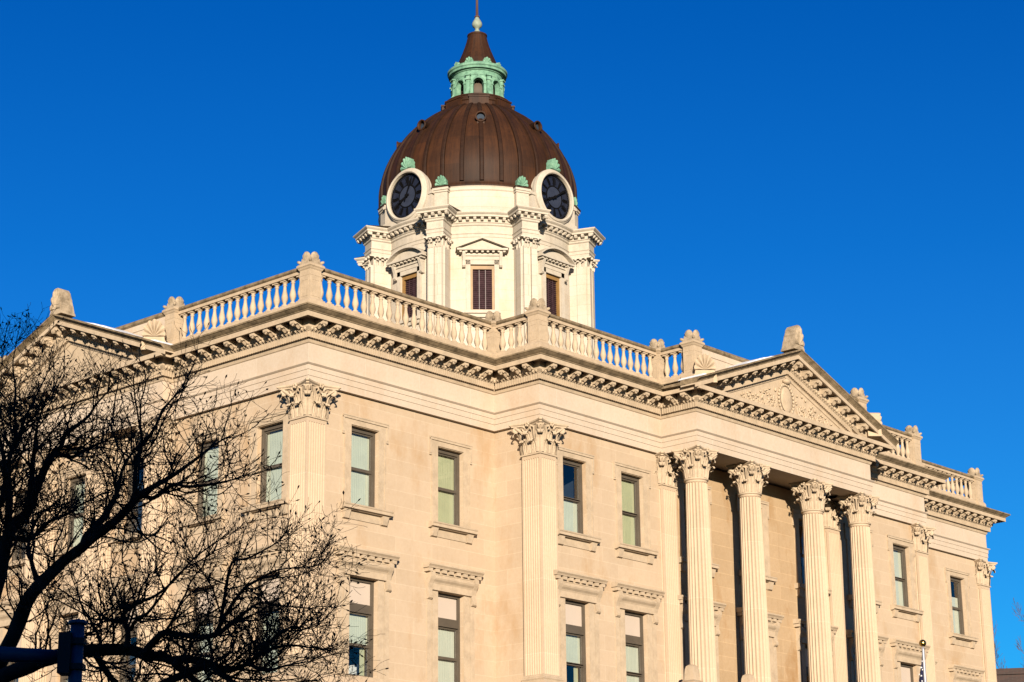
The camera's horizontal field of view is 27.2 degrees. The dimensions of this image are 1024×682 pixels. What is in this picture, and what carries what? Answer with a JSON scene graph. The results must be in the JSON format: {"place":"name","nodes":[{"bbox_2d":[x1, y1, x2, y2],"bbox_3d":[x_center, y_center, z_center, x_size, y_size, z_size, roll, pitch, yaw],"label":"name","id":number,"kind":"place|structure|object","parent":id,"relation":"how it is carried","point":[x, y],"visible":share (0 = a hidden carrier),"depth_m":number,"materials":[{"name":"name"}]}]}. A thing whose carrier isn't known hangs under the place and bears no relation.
{"place":"outdoors","nodes":[
{"label":"outdoors","id":0,"kind":"place"},
{"bbox_2d":[0,0,1010,681],"bbox_3d":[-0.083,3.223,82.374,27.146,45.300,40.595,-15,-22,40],"label":"courthouse","id":1,"kind":"structure","parent":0,"point":[506,456],"depth_m":68.21,"materials":[{"name":"stone"}]},
{"bbox_2d":[0,598,20,681],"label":"window","id":2,"kind":"structure","parent":1,"relation":"in","point":[5,621],"depth_m":69.30,"materials":[{"name":"beige stone"}]},
{"bbox_2d":[4,480,27,575],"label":"window","id":3,"kind":"structure","parent":1,"relation":"in","point":[14,558],"depth_m":70.26,"materials":[{"name":"beige stone"}]},
{"bbox_2d":[46,585,79,681],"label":"window","id":4,"kind":"structure","parent":1,"relation":"in","point":[67,609],"depth_m":67.29,"materials":[{"name":"beige stone"}]},
{"bbox_2d":[50,465,85,560],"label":"window","id":5,"kind":"structure","parent":1,"relation":"in","point":[74,480],"depth_m":68.51,"materials":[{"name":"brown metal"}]},
{"bbox_2d":[101,572,139,681],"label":"window","id":6,"kind":"structure","parent":1,"relation":"in","point":[116,579],"depth_m":65.36,"materials":[{"name":"beige stone"}]},
{"bbox_2d":[107,449,143,553],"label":"window","id":7,"kind":"structure","parent":1,"relation":"in","point":[117,548],"depth_m":66.58,"materials":[{"name":"beige stone"}]},
{"bbox_2d":[170,555,229,681],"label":"window","id":8,"kind":"structure","parent":1,"relation":"in","point":[219,574],"depth_m":62.96,"materials":[{"name":"beige stone"}]},
{"bbox_2d":[178,426,227,536],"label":"window","id":9,"kind":"structure","parent":1,"relation":"in","point":[207,455],"depth_m":64.16,"materials":[{"name":"beige stone"}]},
{"bbox_2d":[233,541,292,680],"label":"window","id":10,"kind":"structure","parent":1,"relation":"in","point":[271,555],"depth_m":61.17,"materials":[{"name":"beige stone"}]},
{"bbox_2d":[240,409,289,522],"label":"window","id":11,"kind":"structure","parent":1,"relation":"in","point":[275,438],"depth_m":62.40,"materials":[{"name":"beige stone"}]},
{"bbox_2d":[339,413,393,526],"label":"window","id":12,"kind":"structure","parent":1,"relation":"in","point":[359,444],"depth_m":62.99,"materials":[{"name":"beige stone"}]},
{"bbox_2d":[334,544,399,681],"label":"window","id":13,"kind":"structure","parent":1,"relation":"in","point":[363,618],"depth_m":61.74,"materials":[{"name":"beige stone"}]},
{"bbox_2d":[428,435,477,544],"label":"window","id":14,"kind":"structure","parent":1,"relation":"in","point":[444,522],"depth_m":65.60,"materials":[{"name":"beige stone"}]},
{"bbox_2d":[423,562,484,681],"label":"window","id":15,"kind":"structure","parent":1,"relation":"in","point":[448,583],"depth_m":64.30,"materials":[{"name":"beige stone"}]},
{"bbox_2d":[556,446,600,552],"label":"window","id":16,"kind":"structure","parent":1,"relation":"in","point":[569,473],"depth_m":67.01,"materials":[{"name":"beige stone"}]},
{"bbox_2d":[554,569,607,681],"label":"window","id":17,"kind":"structure","parent":1,"relation":"in","point":[575,589],"depth_m":65.79,"materials":[{"name":"beige stone"}]},
{"bbox_2d":[613,461,658,564],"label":"window","id":18,"kind":"structure","parent":1,"relation":"in","point":[628,544],"depth_m":69.05,"materials":[{"name":"beige stone"}]},
{"bbox_2d":[611,582,664,681],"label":"window","id":19,"kind":"structure","parent":1,"relation":"in","point":[631,601],"depth_m":67.80,"materials":[{"name":"beige stone"}]},
{"bbox_2d":[676,478,719,577],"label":"window","id":20,"kind":"structure","parent":1,"relation":"in","point":[681,493],"depth_m":70.86,"materials":[{"name":"beige stone"}]},
{"bbox_2d":[678,595,725,681],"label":"window","id":21,"kind":"structure","parent":1,"relation":"in","point":[719,607],"depth_m":69.61,"materials":[{"name":"beige stone"}]},
{"bbox_2d":[736,494,777,590],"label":"window","id":22,"kind":"structure","parent":1,"relation":"in","point":[770,580],"depth_m":73.83,"materials":[{"name":"beige stone"}]},
{"bbox_2d":[736,607,783,681],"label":"window","id":23,"kind":"structure","parent":1,"relation":"in","point":[774,620],"depth_m":72.91,"materials":[{"name":"beige stone"}]},
{"bbox_2d":[792,509,831,597],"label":"window","id":24,"kind":"structure","parent":1,"relation":"in","point":[799,586],"depth_m":75.58,"materials":[{"name":"black glass"}]},
{"bbox_2d":[793,619,838,681],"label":"window","id":25,"kind":"structure","parent":1,"relation":"in","point":[800,624],"depth_m":74.28,"materials":[{"name":"beige stone"}]},
{"bbox_2d":[843,523,881,613],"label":"window","id":26,"kind":"structure","parent":1,"relation":"in","point":[846,528],"depth_m":77.90,"materials":[{"name":"beige stone"}]},
{"bbox_2d":[846,630,888,681],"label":"window","id":27,"kind":"structure","parent":1,"relation":"in","point":[882,640],"depth_m":76.65,"materials":[{"name":"beige stone"}]},
{"bbox_2d":[886,534,923,622],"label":"window","id":28,"kind":"structure","parent":1,"relation":"in","point":[899,609],"depth_m":80.58,"materials":[{"name":"beige stone"}]},
{"bbox_2d":[889,638,930,681],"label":"window","id":29,"kind":"structure","parent":1,"relation":"in","point":[905,654],"depth_m":79.32,"materials":[{"name":"beige stone"}]},
{"bbox_2d":[944,567,978,648],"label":"window","id":30,"kind":"structure","parent":1,"relation":"in","point":[957,636],"depth_m":87.01,"materials":[{"name":"beige stone"}]},
{"bbox_2d":[948,664,984,681],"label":"window","id":31,"kind":"structure","parent":1,"relation":"in","point":[958,673],"depth_m":85.64,"materials":[{"name":"beige stone"}]},
{"bbox_2d":[0,0,1023,668],"label":"sky","id":32,"kind":"structure","parent":0,"point":[849,173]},
{"label":"ground","id":33,"kind":"structure","parent":0,"visible":0},
{"bbox_2d":[0,619,87,681],"bbox_3d":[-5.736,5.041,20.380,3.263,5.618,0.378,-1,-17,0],"label":"pole","id":34,"kind":"object","parent":33,"relation":"on","point":[67,656],"visible":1,"depth_m":20.89,"materials":[{"name":"metal"}]},
{"bbox_2d":[0,302,388,681],"bbox_3d":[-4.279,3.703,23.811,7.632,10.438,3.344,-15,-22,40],"label":"bare tree","id":35,"kind":"object","parent":33,"relation":"on","point":[265,646],"visible":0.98,"depth_m":24.13,"materials":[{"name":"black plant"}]},
{"bbox_2d":[993,624,1006,668],"bbox_3d":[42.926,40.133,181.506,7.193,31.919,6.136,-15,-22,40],"label":"bare tree","id":36,"kind":"object","parent":33,"relation":"on","point":[996,651],"visible":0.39,"depth_m":184.33,"materials":[{"name":"brown plant"}]},
{"bbox_2d":[996,668,1023,681],"bbox_3d":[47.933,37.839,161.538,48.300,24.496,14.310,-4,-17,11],"label":"brick building","id":37,"kind":"structure","parent":33,"relation":"on","point":[1010,674],"depth_m":160.06,"materials":[{"name":"brown brick"}]},
{"bbox_2d":[1012,598,1023,666],"bbox_3d":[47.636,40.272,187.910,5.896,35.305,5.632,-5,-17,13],"label":"bare tree","id":38,"kind":"object","parent":33,"relation":"on","point":[1017,647],"visible":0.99,"depth_m":192.76,"materials":[{"name":"brown plant"}]},
{"bbox_3d":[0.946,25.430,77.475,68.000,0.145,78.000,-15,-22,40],"label":"pavement","id":39,"kind":"structure","parent":0,"visible":0},
{"bbox_2d":[919,640,926,681],"bbox_3d":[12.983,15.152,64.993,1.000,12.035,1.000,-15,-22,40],"label":"flagpole","id":40,"kind":"object","parent":39,"relation":"on","point":[922,643],"visible":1,"depth_m":66.55,"materials":[{"name":"metal"}]},
{"bbox_2d":[919,661,923,681],"bbox_3d":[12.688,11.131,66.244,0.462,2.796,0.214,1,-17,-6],"label":"flag","id":41,"kind":"object","parent":40,"relation":"hanging from","point":[921,675],"visible":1,"depth_m":66.44,"materials":[{"name":"multicoloured fabric"}]}
]}

